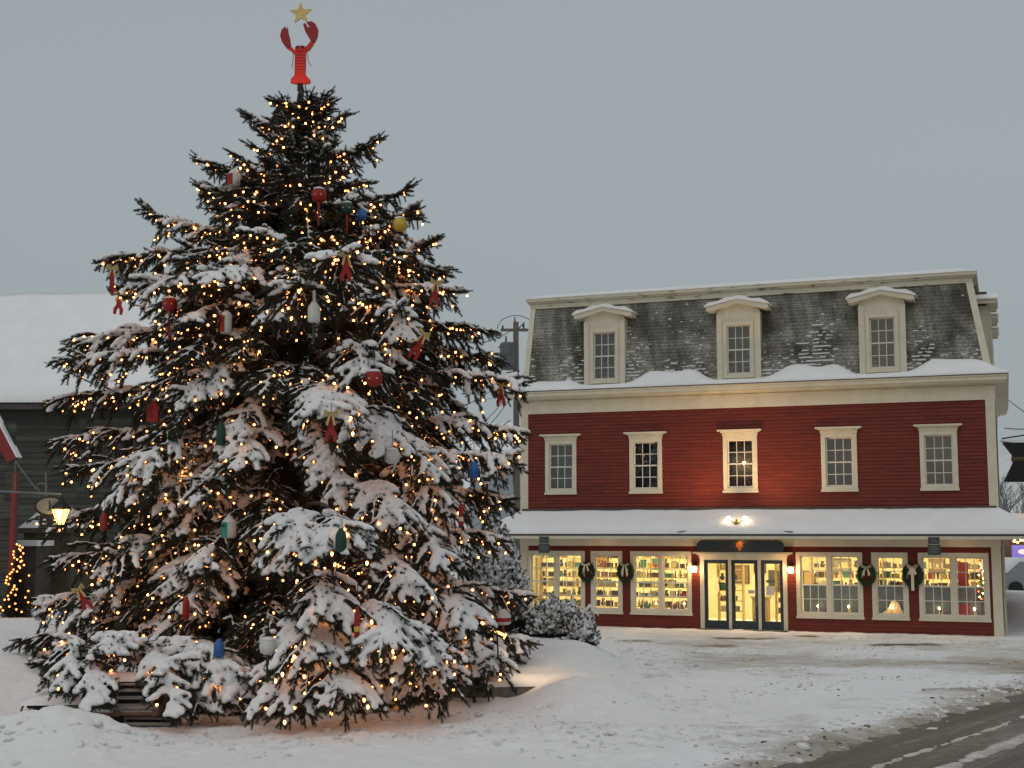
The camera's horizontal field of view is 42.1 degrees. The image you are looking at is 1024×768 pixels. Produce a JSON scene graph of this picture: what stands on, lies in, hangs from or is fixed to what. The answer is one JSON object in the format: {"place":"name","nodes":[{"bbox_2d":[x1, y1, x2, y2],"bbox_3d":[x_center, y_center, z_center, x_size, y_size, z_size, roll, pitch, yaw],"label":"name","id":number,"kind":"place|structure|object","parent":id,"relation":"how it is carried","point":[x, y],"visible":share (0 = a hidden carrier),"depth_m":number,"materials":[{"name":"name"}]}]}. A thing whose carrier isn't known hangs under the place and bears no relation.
{"place":"outdoors","nodes":[
{"label":"outdoors","id":0,"kind":"place"},
{"bbox_2d":[0,291,331,607],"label":"barn","id":1,"kind":"structure","parent":0,"point":[35,328],"depth_m":42.30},
{"bbox_2d":[0,454,1023,767],"bbox_3d":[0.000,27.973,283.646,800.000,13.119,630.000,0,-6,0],"label":"snowy ground","id":2,"kind":"structure","parent":0,"point":[592,694],"depth_m":20.81,"materials":[{"name":"white snow"}]},
{"bbox_2d":[0,416,21,611],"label":"red trimmed shed","id":3,"kind":"structure","parent":2,"relation":"on","point":[9,453],"depth_m":30.82,"materials":[{"name":"paint"}]},
{"bbox_2d":[0,461,61,533],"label":"hanging sign","id":4,"kind":"object","parent":3,"relation":"attached to","point":[44,505],"visible":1,"depth_m":21.71,"materials":[{"name":"grey metal"}]},
{"bbox_2d":[51,492,71,528],"bbox_3d":[-7.358,2.061,21.705,0.336,0.600,0.336,0,-6,0],"label":"hanging lantern","id":5,"kind":"object","parent":4,"relation":"hanging from","point":[61,507],"visible":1,"depth_m":21.62,"materials":[{"name":"yellow glass"}]},
{"bbox_2d":[0,543,32,617],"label":"lit tree","id":6,"kind":"object","parent":2,"relation":"on","point":[17,594],"visible":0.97,"depth_m":29.11,"materials":[{"name":"green plant"}]},
{"bbox_2d":[16,513,91,605],"bbox_3d":[-11.844,4.936,33.761,1.423,3.457,3.000,0,-6,0],"label":"kiosk","id":7,"kind":"object","parent":2,"relation":"on","point":[40,582],"visible":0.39,"depth_m":33.73,"materials":[{"name":"grey wood"}]},
{"bbox_2d":[20,696,94,711],"bbox_3d":[-6.683,4.924,19.719,1.120,0.594,0.655,1,-6,-6],"label":"lobster trap","id":8,"kind":"object","parent":2,"relation":"on","point":[38,703],"visible":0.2,"depth_m":19.64,"materials":[{"name":"white wood"}]},
{"bbox_2d":[106,706,181,726],"bbox_3d":[-5.445,4.990,19.410,1.120,0.594,0.655,0,-6,3],"label":"lobster trap","id":9,"kind":"object","parent":2,"relation":"on","point":[144,720],"visible":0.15,"depth_m":19.38,"materials":[{"name":"brown wood"}]},
{"bbox_2d":[93,672,162,716],"bbox_3d":[-5.584,4.529,19.511,1.120,0.594,0.655,0,-6,-4],"label":"lobster trap","id":10,"kind":"object","parent":9,"relation":"on","point":[127,680],"visible":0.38,"depth_m":19.25,"materials":[{"name":"brown wood"}]},
{"bbox_2d":[2,84,543,732],"bbox_3d":[-3.876,-0.207,23.742,8.902,11.797,10.478,3,-7,-25],"label":"christmas spruce","id":11,"kind":"object","parent":2,"relation":"on","point":[294,530],"visible":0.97,"depth_m":22.61,"materials":[{"name":"green plant"}]},
{"bbox_2d":[71,581,93,610],"bbox_3d":[-7.231,3.558,22.347,0.224,0.561,0.109,-28,-2,-10],"label":"lobster ornament","id":12,"kind":"object","parent":11,"relation":"hanging from","point":[81,595],"visible":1,"depth_m":22.33,"materials":[{"name":"red paint"}]},
{"bbox_2d":[99,493,107,529],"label":"lobster buoy","id":13,"kind":"object","parent":11,"relation":"hanging from","point":[103,525],"visible":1,"depth_m":22.70,"materials":[{"name":"red paint"}]},
{"bbox_2d":[106,261,117,294],"bbox_3d":[-7.367,-1.972,24.496,0.224,0.649,0.109,1,-7,-12],"label":"lobster ornament","id":14,"kind":"object","parent":11,"relation":"hanging from","point":[112,275],"visible":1,"depth_m":24.48,"materials":[{"name":"red paint"}]},
{"bbox_2d":[113,291,125,314],"bbox_3d":[-7.217,-1.552,24.454,0.224,0.561,0.109,6,-7,-3],"label":"lobster ornament","id":15,"kind":"object","parent":11,"relation":"hanging from","point":[118,303],"visible":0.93,"depth_m":24.43,"materials":[{"name":"red paint"}]},
{"bbox_2d":[146,396,159,421],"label":"lobster buoy","id":16,"kind":"object","parent":11,"relation":"hanging from","point":[152,412],"visible":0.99,"depth_m":23.43,"materials":[{"name":"red paint"}]},
{"bbox_2d":[162,293,177,339],"bbox_3d":[-6.010,-1.294,23.359,0.264,1.052,0.266,0,-6,0],"label":"lobster buoy","id":17,"kind":"object","parent":11,"relation":"hanging from","point":[170,304],"visible":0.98,"depth_m":23.29,"materials":[{"name":"red paint"}]},
{"bbox_2d":[182,577,189,618],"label":"lobster buoy","id":18,"kind":"object","parent":11,"relation":"hanging from","point":[185,608],"visible":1,"depth_m":21.40,"materials":[{"name":"red paint"}]},
{"bbox_2d":[213,617,223,657],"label":"lobster buoy","id":19,"kind":"object","parent":11,"relation":"hanging from","point":[218,648],"visible":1,"depth_m":19.76,"materials":[{"name":"blue paint"}]},
{"bbox_2d":[216,412,225,445],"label":"lobster buoy","id":20,"kind":"object","parent":11,"relation":"hanging from","point":[220,434],"visible":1,"depth_m":22.41,"materials":[{"name":"green paint"}]},
{"bbox_2d":[219,303,231,333],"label":"lobster buoy","id":21,"kind":"object","parent":11,"relation":"hanging from","point":[226,325],"visible":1,"depth_m":22.85,"materials":[{"name":"white paint"}]},
{"bbox_2d":[221,504,235,554],"bbox_3d":[-4.666,2.336,21.921,0.242,0.969,0.239,0,-6,0],"label":"lobster buoy","id":22,"kind":"object","parent":11,"relation":"hanging from","point":[228,530],"visible":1,"depth_m":21.83,"materials":[{"name":"white paint"}]},
{"bbox_2d":[227,158,239,187],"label":"lobster buoy","id":23,"kind":"object","parent":11,"relation":"hanging from","point":[233,178],"visible":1,"depth_m":24.79,"materials":[{"name":"white paint"}]},
{"bbox_2d":[259,622,276,682],"bbox_3d":[-3.502,3.813,19.081,0.256,0.924,0.258,0,-6,0],"label":"lobster buoy","id":24,"kind":"object","parent":11,"relation":"hanging from","point":[267,645],"visible":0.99,"depth_m":19.01,"materials":[{"name":"white paint"}]},
{"bbox_2d":[35,101,526,724],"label":"string lights","id":25,"kind":"object","parent":11,"relation":"attached to","point":[275,395],"visible":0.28,"depth_m":23.64,"materials":[{"name":"yellow glowing bulb glass"}]},
{"bbox_2d":[280,21,318,104],"bbox_3d":[-4.133,-6.129,25.762,0.733,1.841,0.177,0,-6,0],"label":"lobster topper","id":26,"kind":"object","parent":11,"relation":"attached to","point":[299,77],"visible":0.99,"depth_m":25.76,"materials":[{"name":"red paint"}]},
{"bbox_2d":[290,2,311,22],"bbox_3d":[-4.105,-7.221,25.857,0.428,0.414,0.040,0,-6,0],"label":"star","id":27,"kind":"object","parent":26,"relation":"attached to","point":[300,12],"visible":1,"depth_m":25.84,"materials":[{"name":"gold metal"}]},
{"bbox_2d":[308,287,319,341],"bbox_3d":[-2.900,-1.075,19.480,0.184,0.921,0.179,0,-6,0],"label":"lobster buoy","id":28,"kind":"object","parent":11,"relation":"hanging from","point":[313,312],"visible":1,"depth_m":19.42,"materials":[{"name":"white paint"}]},
{"bbox_2d":[311,173,326,225],"bbox_3d":[-3.472,-3.328,23.916,0.280,0.987,0.281,0,-6,0],"label":"lobster buoy","id":29,"kind":"object","parent":11,"relation":"hanging from","point":[318,195],"visible":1,"depth_m":23.84,"materials":[{"name":"red paint"}]},
{"bbox_2d":[323,403,338,441],"bbox_3d":[-2.600,0.551,19.109,0.224,0.561,0.109,0,-6,-3],"label":"lobster ornament","id":30,"kind":"object","parent":11,"relation":"hanging from","point":[331,419],"visible":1,"depth_m":19.09,"materials":[{"name":"red paint"}]},
{"bbox_2d":[335,506,346,551],"bbox_3d":[-2.433,2.061,18.945,0.160,0.657,0.156,0,-6,0],"label":"lobster buoy","id":31,"kind":"object","parent":11,"relation":"hanging from","point":[340,540],"visible":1,"depth_m":18.87,"materials":[{"name":"green paint"}]},
{"bbox_2d":[339,249,353,281],"bbox_3d":[-2.418,-1.773,19.396,0.224,0.561,0.109,2,-7,-15],"label":"lobster ornament","id":32,"kind":"object","parent":11,"relation":"hanging from","point":[346,262],"visible":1,"depth_m":19.38,"materials":[{"name":"red paint"}]},
{"bbox_2d":[340,187,353,233],"bbox_3d":[-2.998,-3.165,24.164,0.240,0.869,0.243,0,-6,0],"label":"lobster buoy","id":33,"kind":"object","parent":11,"relation":"hanging from","point":[346,208],"visible":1,"depth_m":24.10,"materials":[{"name":"green paint"}]},
{"bbox_2d":[354,583,359,637],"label":"lobster buoy","id":34,"kind":"object","parent":11,"relation":"hanging from","point":[356,623],"visible":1,"depth_m":18.87,"materials":[{"name":"red paint"}]},
{"bbox_2d":[355,196,366,220],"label":"lobster buoy","id":35,"kind":"object","parent":11,"relation":"hanging from","point":[360,214],"visible":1,"depth_m":24.33,"materials":[{"name":"blue paint"}]},
{"bbox_2d":[366,351,382,386],"bbox_3d":[-2.040,-0.232,19.671,0.256,0.530,0.258,0,-6,0],"label":"lobster buoy","id":36,"kind":"object","parent":11,"relation":"hanging from","point":[374,377],"visible":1,"depth_m":19.57,"materials":[{"name":"red paint"}]},
{"bbox_2d":[384,430,399,463],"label":"lobster buoy","id":37,"kind":"object","parent":11,"relation":"hanging from","point":[391,455],"visible":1,"depth_m":20.83,"materials":[{"name":"white paint"}]},
{"bbox_2d":[393,202,406,231],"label":"lobster buoy","id":38,"kind":"object","parent":11,"relation":"hanging from","point":[400,223],"visible":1,"depth_m":24.05,"materials":[{"name":"yellow paint"}]},
{"bbox_2d":[407,326,430,360],"bbox_3d":[-1.503,-0.681,21.769,0.224,0.628,0.109,28,0,13],"label":"lobster ornament","id":39,"kind":"object","parent":11,"relation":"hanging from","point":[420,340],"visible":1,"depth_m":21.76,"materials":[{"name":"red paint"}]},
{"bbox_2d":[429,278,441,304],"bbox_3d":[-1.371,-1.693,23.826,0.224,0.561,0.109,6,-7,-3],"label":"lobster ornament","id":40,"kind":"object","parent":11,"relation":"hanging from","point":[435,289],"visible":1,"depth_m":23.81,"materials":[{"name":"red paint"}]},
{"bbox_2d":[459,483,462,525],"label":"lobster buoy","id":41,"kind":"object","parent":11,"relation":"hanging from","point":[461,514],"visible":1,"depth_m":22.06,"materials":[{"name":"red paint"}]},
{"bbox_2d":[469,462,478,477],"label":"lobster buoy","id":42,"kind":"object","parent":11,"relation":"hanging from","point":[473,469],"visible":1,"depth_m":22.99,"materials":[{"name":"blue paint"}]},
{"bbox_2d":[483,472,490,499],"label":"lobster buoy","id":43,"kind":"object","parent":11,"relation":"hanging from","point":[486,480],"visible":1,"depth_m":22.84,"materials":[{"name":"white paint"}]},
{"bbox_2d":[496,382,506,406],"bbox_3d":[-0.205,0.142,24.700,0.224,0.561,0.109,-1,-6,7],"label":"lobster ornament","id":44,"kind":"object","parent":11,"relation":"hanging from","point":[501,393],"visible":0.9,"depth_m":24.68,"materials":[{"name":"red paint"}]},
{"bbox_2d":[495,609,510,639],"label":"lobster buoy","id":45,"kind":"object","parent":11,"relation":"hanging from","point":[503,617],"visible":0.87,"depth_m":23.35,"materials":[{"name":"white paint"}]},
{"bbox_2d":[381,673,584,700],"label":"planter wall","id":46,"kind":"structure","parent":2,"relation":"on","point":[522,683],"depth_m":22.20,"materials":[{"name":"stone"}]},
{"bbox_2d":[464,423,520,580],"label":"distant house","id":47,"kind":"structure","parent":2,"relation":"on","point":[509,485],"depth_m":71.82,"materials":[{"name":"grey wood"}]},
{"bbox_2d":[491,630,506,657],"bbox_3d":[-0.227,4.248,21.862,0.280,0.497,0.105,0,-6,0],"label":"spotlight","id":48,"kind":"object","parent":2,"relation":"on","point":[502,635],"visible":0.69,"depth_m":21.85,"materials":[{"name":"black metal"}]},
{"bbox_2d":[471,514,536,634],"bbox_3d":[-0.322,4.306,30.145,2.257,2.837,2.064,-4,-7,29],"label":"snowy evergreen","id":49,"kind":"object","parent":2,"relation":"on","point":[505,574],"visible":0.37,"depth_m":29.86,"materials":[{"name":"green plant"}]},
{"bbox_2d":[0,637,1020,766],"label":"snow clods","id":50,"kind":"object","parent":2,"relation":"on","point":[497,743],"visible":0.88,"depth_m":19.30,"materials":[{"name":"white snow"}]},
{"bbox_2d":[497,315,528,572],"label":"utility pole","id":51,"kind":"object","parent":2,"relation":"on","point":[509,351],"visible":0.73,"depth_m":60.13,"materials":[{"name":"brown wood"}]},
{"bbox_2d":[4,646,1023,765],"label":"ploughed lumps","id":52,"kind":"object","parent":2,"relation":"on","point":[463,731],"visible":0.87,"depth_m":18.74,"materials":[{"name":"white snow"}]},
{"bbox_2d":[522,590,583,637],"bbox_3d":[1.001,5.094,29.126,1.579,1.165,1.552,3,-7,-24],"label":"snowy shrub","id":53,"kind":"object","parent":2,"relation":"on","point":[550,616],"visible":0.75,"depth_m":28.77,"materials":[{"name":"white snow"}]},
{"bbox_2d":[558,610,600,645],"bbox_3d":[1.435,5.187,28.217,0.944,0.816,0.949,0,-6,0],"label":"snowy shrub","id":54,"kind":"object","parent":2,"relation":"on","point":[583,628],"visible":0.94,"depth_m":28.01,"materials":[{"name":"white snow"}]},
{"bbox_2d":[581,603,598,619],"bbox_3d":[1.673,5.233,28.496,0.360,1.040,0.260,0,-6,0],"label":"birdhouse","id":55,"kind":"object","parent":2,"relation":"on","point":[587,608],"visible":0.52,"depth_m":28.42,"materials":[{"name":"white paint"}]},
{"bbox_2d":[486,268,1023,636],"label":"shop building","id":56,"kind":"structure","parent":2,"relation":"on","point":[791,427],"depth_m":39.46,"materials":[{"name":"red wood"}]},
{"bbox_2d":[526,551,585,612],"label":"shop window","id":57,"kind":"structure","parent":56,"relation":"in","point":[556,583],"depth_m":41.25,"materials":[{"name":"beige paint"}]},
{"bbox_2d":[539,434,580,494],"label":"window","id":58,"kind":"structure","parent":56,"relation":"in","point":[550,439],"depth_m":41.57,"materials":[{"name":"beige paint"}]},
{"bbox_2d":[539,556,617,606],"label":"display shelf","id":59,"kind":"object","parent":56,"relation":"on","point":[541,576],"visible":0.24,"depth_m":42.22,"materials":[{"name":"brown wood"}]},
{"bbox_2d":[577,561,595,582],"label":"wreath","id":60,"kind":"object","parent":56,"relation":"attached to","point":[582,566],"visible":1,"depth_m":40.73,"materials":[{"name":"green plant"}]},
{"bbox_2d":[591,551,622,613],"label":"shop window","id":61,"kind":"structure","parent":56,"relation":"in","point":[601,610],"depth_m":40.68,"materials":[{"name":"beige paint"}]},
{"bbox_2d":[616,562,634,583],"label":"wreath","id":62,"kind":"object","parent":56,"relation":"attached to","point":[621,565],"visible":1,"depth_m":40.30,"materials":[{"name":"green plant"}]},
{"bbox_2d":[623,431,666,493],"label":"window","id":63,"kind":"structure","parent":56,"relation":"in","point":[634,437],"depth_m":40.63,"materials":[{"name":"beige paint"}]},
{"bbox_2d":[636,558,686,607],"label":"display shelf","id":64,"kind":"object","parent":56,"relation":"in","point":[665,577],"visible":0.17,"depth_m":41.19,"materials":[{"name":"brown wood"}]},
{"bbox_2d":[667,579,676,586],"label":"book row","id":65,"kind":"object","parent":64,"relation":"on","point":[670,585],"visible":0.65,"depth_m":41.17,"materials":[{"name":"beige paper"}]},
{"bbox_2d":[630,551,692,615],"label":"shop window","id":66,"kind":"structure","parent":56,"relation":"in","point":[661,610],"depth_m":40.05,"materials":[{"name":"beige paint"}]},
{"bbox_2d":[704,560,728,628],"bbox_3d":[6.095,6.269,39.516,0.730,2.080,0.050,-2,-7,20],"label":"door","id":67,"kind":"structure","parent":56,"relation":"in","point":[716,624],"depth_m":39.49,"materials":[{"name":"paint"}]},
{"bbox_2d":[717,563,744,620],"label":"display shelf","id":68,"kind":"object","parent":56,"relation":"on","point":[742,590],"visible":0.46,"depth_m":41.55,"materials":[{"name":"brown wood"}]},
{"bbox_2d":[717,429,761,492],"bbox_3d":[6.803,2.297,39.625,1.320,1.880,0.300,-2,-7,20],"label":"window","id":69,"kind":"structure","parent":56,"relation":"in","point":[736,435],"depth_m":39.62,"materials":[{"name":"beige paint"}]},
{"bbox_2d":[735,565,749,583],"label":"picture","id":70,"kind":"object","parent":56,"relation":"attached to","point":[738,572],"visible":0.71,"depth_m":44.17,"materials":[{"name":"brown paint"}]},
{"bbox_2d":[731,560,758,629],"bbox_3d":[6.871,6.233,39.197,0.790,2.080,0.114,-2,-7,20],"label":"door","id":71,"kind":"structure","parent":56,"relation":"in","point":[754,625],"depth_m":39.19,"materials":[{"name":"paint"}]},
{"bbox_2d":[750,596,771,620],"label":"counter","id":72,"kind":"object","parent":56,"relation":"on","point":[767,608],"visible":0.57,"depth_m":40.41,"materials":[{"name":"brown wood"}]},
{"bbox_2d":[761,560,783,629],"bbox_3d":[7.635,6.206,38.949,0.650,2.080,0.050,-2,-7,20],"label":"door","id":73,"kind":"structure","parent":56,"relation":"in","point":[766,625],"depth_m":38.94,"materials":[{"name":"paint"}]},
{"bbox_2d":[768,570,779,591],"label":"picture","id":74,"kind":"object","parent":56,"relation":"attached to","point":[771,574],"visible":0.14,"depth_m":43.81,"materials":[{"name":"beige paper"}]},
{"bbox_2d":[774,564,802,621],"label":"display shelf","id":75,"kind":"object","parent":56,"relation":"on","point":[776,597],"visible":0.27,"depth_m":40.65,"materials":[{"name":"brown wood"}]},
{"bbox_2d":[803,571,815,583],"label":"picture","id":76,"kind":"object","parent":56,"relation":"attached to","point":[806,576],"visible":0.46,"depth_m":43.43,"materials":[{"name":"beige paper"}]},
{"bbox_2d":[803,585,857,612],"bbox_3d":[9.305,6.270,38.708,1.610,0.860,0.070,-2,-7,20],"label":"folding screen","id":77,"kind":"object","parent":56,"relation":"on","point":[853,604],"visible":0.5,"depth_m":38.70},
{"bbox_2d":[796,552,864,619],"bbox_3d":[9.171,5.813,38.398,1.920,1.900,0.215,-2,-7,20],"label":"shop window","id":78,"kind":"structure","parent":56,"relation":"in","point":[830,614],"depth_m":38.36,"materials":[{"name":"beige paint"}]},
{"bbox_2d":[815,426,861,491],"bbox_3d":[9.504,2.186,38.632,1.320,1.880,0.300,-2,-7,20],"label":"window","id":79,"kind":"structure","parent":56,"relation":"in","point":[844,432],"depth_m":38.63,"materials":[{"name":"beige paint"}]},
{"bbox_2d":[833,558,851,573],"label":"picture","id":80,"kind":"object","parent":56,"relation":"attached to","point":[835,560],"visible":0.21,"depth_m":43.11,"materials":[{"name":"beige paper"}]},
{"bbox_2d":[811,557,883,584],"bbox_3d":[10.005,6.220,39.617,2.100,2.200,0.300,-2,-7,20],"label":"display shelf","id":81,"kind":"object","parent":56,"relation":"on","point":[882,568],"visible":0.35,"depth_m":39.71,"materials":[{"name":"brown wood"}]},
{"bbox_2d":[856,563,876,586],"bbox_3d":[10.098,5.445,37.871,0.637,0.725,0.210,-2,-7,20],"label":"wreath","id":82,"kind":"object","parent":56,"relation":"attached to","point":[862,567],"visible":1,"depth_m":37.86,"materials":[{"name":"green plant"}]},
{"bbox_2d":[877,558,900,584],"bbox_3d":[11.409,6.210,39.524,1.000,2.200,0.300,-2,-7,20],"label":"display shelf","id":83,"kind":"object","parent":56,"relation":"on","point":[878,567],"visible":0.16,"depth_m":39.64,"materials":[{"name":"brown wood"}]},
{"bbox_2d":[871,552,909,620],"bbox_3d":[10.756,5.748,37.815,1.040,1.900,0.215,-2,-7,20],"label":"shop window","id":84,"kind":"structure","parent":56,"relation":"in","point":[874,555],"depth_m":37.79,"materials":[{"name":"beige paint"}]},
{"bbox_2d":[878,586,903,613],"bbox_3d":[10.890,6.205,38.125,0.750,0.860,0.070,-2,-7,20],"label":"folding screen","id":85,"kind":"object","parent":56,"relation":"on","point":[890,595],"visible":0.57,"depth_m":38.17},
{"bbox_2d":[883,601,902,613],"bbox_3d":[10.865,6.385,38.023,0.640,0.420,0.040,-2,-7,20],"label":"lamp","id":86,"kind":"object","parent":56,"relation":"on","point":[898,607],"visible":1,"depth_m":37.98,"materials":[{"name":"beige"}]},
{"bbox_2d":[901,562,924,590],"bbox_3d":[11.280,5.405,37.436,0.692,0.813,0.210,-2,-7,20],"label":"wreath","id":87,"kind":"object","parent":56,"relation":"attached to","point":[911,568],"visible":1,"depth_m":37.40,"materials":[{"name":"green plant"}]},
{"bbox_2d":[929,559,945,572],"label":"picture","id":88,"kind":"object","parent":56,"relation":"attached to","point":[936,561],"visible":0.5,"depth_m":42.08,"materials":[{"name":"brown paint"}]},
{"bbox_2d":[913,423,961,490],"bbox_3d":[12.092,2.080,37.680,1.320,1.880,0.300,-2,-7,20],"label":"window","id":89,"kind":"structure","parent":56,"relation":"in","point":[925,430],"depth_m":37.67,"materials":[{"name":"beige paint"}]},
{"bbox_2d":[924,558,982,579],"bbox_3d":[12.818,6.105,38.582,2.000,2.200,0.300,-2,-7,20],"label":"display shelf","id":90,"kind":"object","parent":56,"relation":"on","point":[949,568],"depth_m":38.59,"materials":[{"name":"brown wood"}]},
{"bbox_2d":[925,587,984,614],"bbox_3d":[12.503,6.139,37.532,1.670,0.860,0.070,-2,-7,20],"label":"folding screen","id":91,"kind":"object","parent":56,"relation":"on","point":[945,595],"visible":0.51,"depth_m":37.58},
{"bbox_2d":[918,553,991,621],"bbox_3d":[12.371,5.682,37.221,1.920,1.900,0.215,-2,-7,20],"label":"shop window","id":92,"kind":"structure","parent":56,"relation":"in","point":[954,617],"depth_m":37.16,"materials":[{"name":"beige paint"}]},
{"bbox_2d":[957,562,968,585],"bbox_3d":[12.773,5.573,37.650,0.280,1.050,0.020,-2,-7,20],"label":"red cloth","id":93,"kind":"object","parent":56,"relation":"hanging from","point":[962,577],"visible":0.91,"depth_m":37.67,"materials":[{"name":"fabric"}]},
{"bbox_2d":[958,604,969,614],"bbox_3d":[12.683,6.337,37.319,0.320,0.300,0.020,-2,-7,20],"label":"red banner","id":94,"kind":"object","parent":56,"relation":"on","point":[962,609],"visible":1,"depth_m":37.31,"materials":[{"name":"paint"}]},
{"bbox_2d":[976,558,983,614],"bbox_3d":[13.135,5.656,37.264,0.332,1.600,0.317,4,-7,-31],"label":"display tree","id":95,"kind":"object","parent":56,"relation":"on","point":[981,584],"visible":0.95,"depth_m":37.25,"materials":[{"name":"multicoloured plant"}]},
{"bbox_2d":[610,637,1022,701],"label":"lot grit","id":96,"kind":"object","parent":2,"relation":"on","point":[810,673],"visible":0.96,"depth_m":28.44,"materials":[{"name":"gravel"}]},
{"bbox_2d":[1000,494,1021,512],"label":"bare tree","id":97,"kind":"object","parent":2,"relation":"on","point":[1013,507],"visible":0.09,"depth_m":82.24,"materials":[{"name":"grey plant"}]},
{"bbox_2d":[999,475,1023,511],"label":"bare tree","id":98,"kind":"object","parent":2,"relation":"on","point":[1002,494],"visible":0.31,"depth_m":78.98,"materials":[{"name":"grey plant"}]},
{"bbox_2d":[1000,482,1023,512],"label":"bare tree","id":99,"kind":"object","parent":2,"relation":"on","point":[1021,489],"visible":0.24,"depth_m":77.62,"materials":[{"name":"grey plant"}]},
{"bbox_2d":[1001,435,1023,481],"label":"black hanging sign","id":100,"kind":"object","parent":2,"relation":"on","point":[1015,473],"visible":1,"depth_m":32.95,"materials":[{"name":"black metal"}]},
{"bbox_2d":[1004,513,1023,557],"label":"distant shop","id":101,"kind":"structure","parent":2,"relation":"on","point":[1013,547],"depth_m":61.21,"materials":[{"name":"purple"}]},
{"bbox_2d":[1005,557,1023,590],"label":"parked car","id":102,"kind":"object","parent":2,"relation":"on","point":[1014,570],"visible":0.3,"depth_m":55.34,"materials":[{"name":"grey paint"}]},
{"bbox_2d":[0,0,1023,453],"label":"sky","id":103,"kind":"structure","parent":0,"point":[556,147],"materials":[{"name":"grey"}]},
{"bbox_2d":[773,693,1023,767],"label":"road","id":104,"kind":"structure","parent":0,"point":[885,749],"depth_m":18.15,"materials":[{"name":"grey asphalt"}]},
{"bbox_2d":[676,676,1019,766],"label":"road grit","id":105,"kind":"object","parent":104,"relation":"on","point":[756,762],"visible":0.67,"depth_m":18.61,"materials":[{"name":"gravel"}]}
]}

